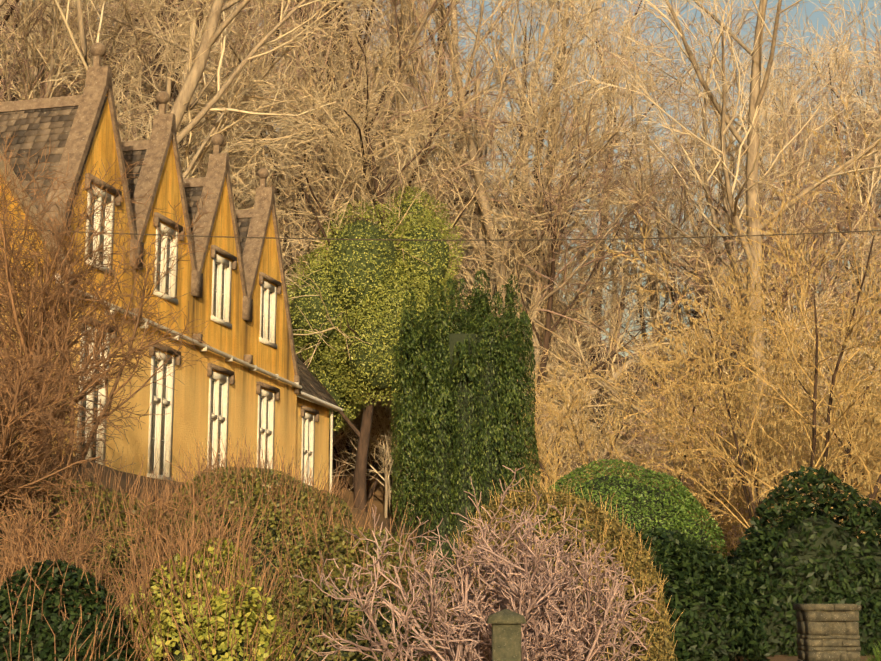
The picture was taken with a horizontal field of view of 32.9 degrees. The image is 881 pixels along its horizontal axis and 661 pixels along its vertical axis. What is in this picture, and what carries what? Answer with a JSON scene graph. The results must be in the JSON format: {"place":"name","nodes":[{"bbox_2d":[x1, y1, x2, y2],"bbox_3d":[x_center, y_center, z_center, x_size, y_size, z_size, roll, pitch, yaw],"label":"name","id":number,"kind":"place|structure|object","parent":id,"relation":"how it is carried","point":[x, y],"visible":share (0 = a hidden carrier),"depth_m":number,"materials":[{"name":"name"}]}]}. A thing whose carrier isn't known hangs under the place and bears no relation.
{"place":"outdoors","nodes":[
{"label":"outdoors","id":0,"kind":"place"},
{"bbox_2d":[0,157,874,660],"bbox_3d":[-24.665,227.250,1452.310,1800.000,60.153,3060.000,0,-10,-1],"label":"ground","id":1,"kind":"structure","parent":0,"point":[378,495],"depth_m":39.65,"materials":[{"name":"brown soil"}]},
{"bbox_2d":[0,308,148,535],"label":"bare shrub","id":2,"kind":"object","parent":1,"relation":"on","point":[9,419],"visible":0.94,"depth_m":18.07,"materials":[{"name":"brown plant"}]},
{"bbox_2d":[0,507,163,660],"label":"dark green shrub","id":3,"kind":"object","parent":1,"relation":"on","point":[58,630],"visible":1,"depth_m":11.44,"materials":[{"name":"green plant"}]},
{"bbox_2d":[0,127,219,483],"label":"bare shrub","id":4,"kind":"object","parent":1,"relation":"on","point":[28,321],"visible":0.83,"depth_m":21.33,"materials":[{"name":"brown plant"}]},
{"bbox_2d":[0,432,220,632],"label":"bare shrub","id":5,"kind":"object","parent":1,"relation":"on","point":[116,525],"visible":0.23,"depth_m":18.38,"materials":[{"name":"brown plant"}]},
{"bbox_2d":[0,449,273,643],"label":"bare shrub","id":6,"kind":"object","parent":1,"relation":"on","point":[28,539],"visible":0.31,"depth_m":16.66,"materials":[{"name":"brown plant"}]},
{"bbox_2d":[0,94,328,500],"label":"house walls","id":7,"kind":"structure","parent":1,"relation":"on","point":[239,339],"depth_m":35.62,"materials":[{"name":"yellow paint"}]},
{"bbox_2d":[0,150,73,293],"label":"house wing coping","id":8,"kind":"object","parent":7,"relation":"on","point":[2,172],"visible":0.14,"depth_m":27.77,"materials":[{"name":"beige stone"}]},
{"bbox_2d":[79,99,106,182],"bbox_3d":[-9.568,-1.741,35.835,7.070,4.950,24.598,-3,-10,14],"label":"house roof underlay","id":9,"kind":"object","parent":7,"relation":"on","point":[91,145],"visible":0.03,"depth_m":30.89,"materials":[{"name":"brown"}]},
{"bbox_2d":[0,55,318,421],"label":"house copings","id":10,"kind":"object","parent":7,"relation":"on","point":[89,102],"visible":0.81,"depth_m":34.91,"materials":[{"name":"beige stone"}]},
{"bbox_2d":[90,43,268,178],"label":"house finial balls","id":11,"kind":"object","parent":10,"relation":"on","point":[97,49],"visible":0.83,"depth_m":35.03},
{"bbox_2d":[0,96,338,406],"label":"house roof slates","id":12,"kind":"object","parent":7,"relation":"on","point":[36,130],"visible":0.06,"depth_m":31.63,"materials":[{"name":"grey stone"}]},
{"bbox_2d":[76,184,314,494],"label":"house stone surrounds","id":13,"kind":"object","parent":7,"relation":"in","point":[216,376],"visible":0.38,"depth_m":36.35,"materials":[{"name":"beige stone"}]},
{"bbox_2d":[55,195,342,484],"bbox_3d":[-5.878,1.551,35.932,0.585,6.990,21.694,-3,-10,14],"label":"white house joinery","id":14,"kind":"object","parent":7,"relation":"attached to","point":[308,397],"visible":0.17,"depth_m":37.26,"materials":[{"name":"white wood"}]},
{"bbox_2d":[80,199,308,474],"bbox_3d":[-6.115,0.838,35.171,0.190,5.760,19.797,-2,-10,13],"label":"house glass","id":15,"kind":"object","parent":14,"relation":"in","point":[154,405],"visible":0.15,"depth_m":34.18,"materials":[{"name":"glass"}]},
{"bbox_2d":[73,288,332,492],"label":"house pipes","id":16,"kind":"object","parent":7,"relation":"attached to","point":[205,347],"visible":0.54,"depth_m":37.58,"materials":[{"name":"white metal"}]},
{"bbox_2d":[85,515,251,660],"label":"shrub","id":17,"kind":"object","parent":1,"relation":"on","point":[142,586],"visible":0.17,"depth_m":12.43,"materials":[{"name":"brown plant"}]},
{"bbox_2d":[104,486,284,660],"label":"shrub","id":18,"kind":"object","parent":1,"relation":"on","point":[185,588],"visible":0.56,"depth_m":12.13,"materials":[{"name":"yellow plant"}]},
{"bbox_2d":[145,484,305,647],"bbox_3d":[-1.908,2.345,12.908,1.467,2.040,1.446,0,-10,-1],"label":"shrub","id":19,"kind":"object","parent":1,"relation":"on","point":[231,544],"visible":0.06,"depth_m":12.91,"materials":[{"name":"brown plant"}]},
{"bbox_2d":[154,507,324,660],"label":"shrub","id":20,"kind":"object","parent":1,"relation":"on","point":[236,649],"visible":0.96,"depth_m":11.82,"materials":[{"name":"yellow plant"}]},
{"bbox_2d":[135,432,387,660],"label":"hedge","id":21,"kind":"object","parent":1,"relation":"on","point":[277,514],"visible":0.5,"depth_m":19.51,"materials":[{"name":"green plant"}]},
{"bbox_2d":[253,489,463,660],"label":"leafy shrub","id":22,"kind":"object","parent":1,"relation":"on","point":[330,619],"visible":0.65,"depth_m":15.22,"materials":[{"name":"green plant"}]},
{"bbox_2d":[285,185,472,511],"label":"evergreen tree","id":23,"kind":"object","parent":1,"relation":"on","point":[364,286],"visible":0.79,"depth_m":49.39,"materials":[{"name":"green plant"}]},
{"bbox_2d":[0,0,775,482],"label":"pale big trees","id":24,"kind":"object","parent":1,"relation":"on","point":[186,68],"visible":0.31,"depth_m":55.47,"materials":[{"name":"beige plant"}]},
{"bbox_2d":[0,0,880,580],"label":"bare trees","id":25,"kind":"object","parent":1,"relation":"on","point":[288,158],"visible":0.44,"depth_m":56.13,"materials":[{"name":"brown plant"}]},
{"bbox_2d":[3,228,880,240],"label":"overhead wire","id":26,"kind":"object","parent":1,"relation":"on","point":[475,240],"visible":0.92,"depth_m":26.87,"materials":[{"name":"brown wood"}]},
{"bbox_2d":[389,269,540,605],"bbox_3d":[0.597,3.860,35.877,3.754,10.989,3.084,0,-10,-1],"label":"columnar evergreen tree","id":27,"kind":"object","parent":1,"relation":"on","point":[464,400],"visible":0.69,"depth_m":35.56,"materials":[{"name":"green plant"}]},
{"bbox_2d":[293,465,659,660],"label":"bare shrub","id":28,"kind":"object","parent":1,"relation":"on","point":[543,637],"visible":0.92,"depth_m":13.37,"materials":[{"name":"pink plant"}]},
{"bbox_2d":[486,609,526,660],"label":"gatepost with cap","id":29,"kind":"object","parent":1,"relation":"on","point":[506,634],"visible":1,"depth_m":12.16,"materials":[{"name":"stone"}]},
{"bbox_2d":[441,472,684,660],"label":"bush","id":30,"kind":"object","parent":1,"relation":"on","point":[636,558],"depth_m":16.68,"materials":[{"name":"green plant"}]},
{"bbox_2d":[249,0,880,450],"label":"bare tree","id":31,"kind":"object","parent":1,"relation":"on","point":[519,136],"visible":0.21,"depth_m":87.65,"materials":[{"name":"brown plant"}]},
{"bbox_2d":[512,458,727,586],"bbox_3d":[3.008,3.857,25.745,3.889,3.239,2.902,0,-10,-1],"label":"rounded bush","id":32,"kind":"object","parent":1,"relation":"on","point":[648,505],"visible":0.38,"depth_m":25.15,"materials":[{"name":"green plant"}]},
{"bbox_2d":[509,308,808,560],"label":"bare shrub","id":33,"kind":"object","parent":1,"relation":"on","point":[550,474],"visible":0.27,"depth_m":40.02,"materials":[{"name":"brown plant"}]},
{"bbox_2d":[610,527,769,660],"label":"laurel shrub","id":34,"kind":"object","parent":1,"relation":"on","point":[701,631],"visible":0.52,"depth_m":20.11,"materials":[{"name":"green plant"}]},
{"bbox_2d":[583,81,880,559],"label":"hazel tree","id":35,"kind":"object","parent":1,"relation":"on","point":[874,488],"visible":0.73,"depth_m":32.56,"materials":[{"name":"brown plant"}]},
{"bbox_2d":[678,264,880,539],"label":"hazel tree","id":36,"kind":"object","parent":1,"relation":"on","point":[869,467],"visible":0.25,"depth_m":36.06,"materials":[{"name":"brown plant"}]},
{"bbox_2d":[705,465,880,656],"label":"laurel shrub","id":37,"kind":"object","parent":1,"relation":"on","point":[818,556],"visible":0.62,"depth_m":21.43,"materials":[{"name":"green plant"}]},
{"bbox_2d":[793,604,860,660],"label":"stone pillar","id":38,"kind":"structure","parent":1,"relation":"on","point":[833,635],"depth_m":16.40,"materials":[{"name":"stone"}]},
{"bbox_2d":[862,636,880,660],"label":"plant","id":39,"kind":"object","parent":1,"relation":"on","point":[877,656],"depth_m":12.01,"materials":[{"name":"plant"}]},
{"bbox_2d":[20,0,880,388],"label":"sky","id":40,"kind":"structure","parent":0,"point":[818,16],"materials":[{"name":"blue"}]}
]}

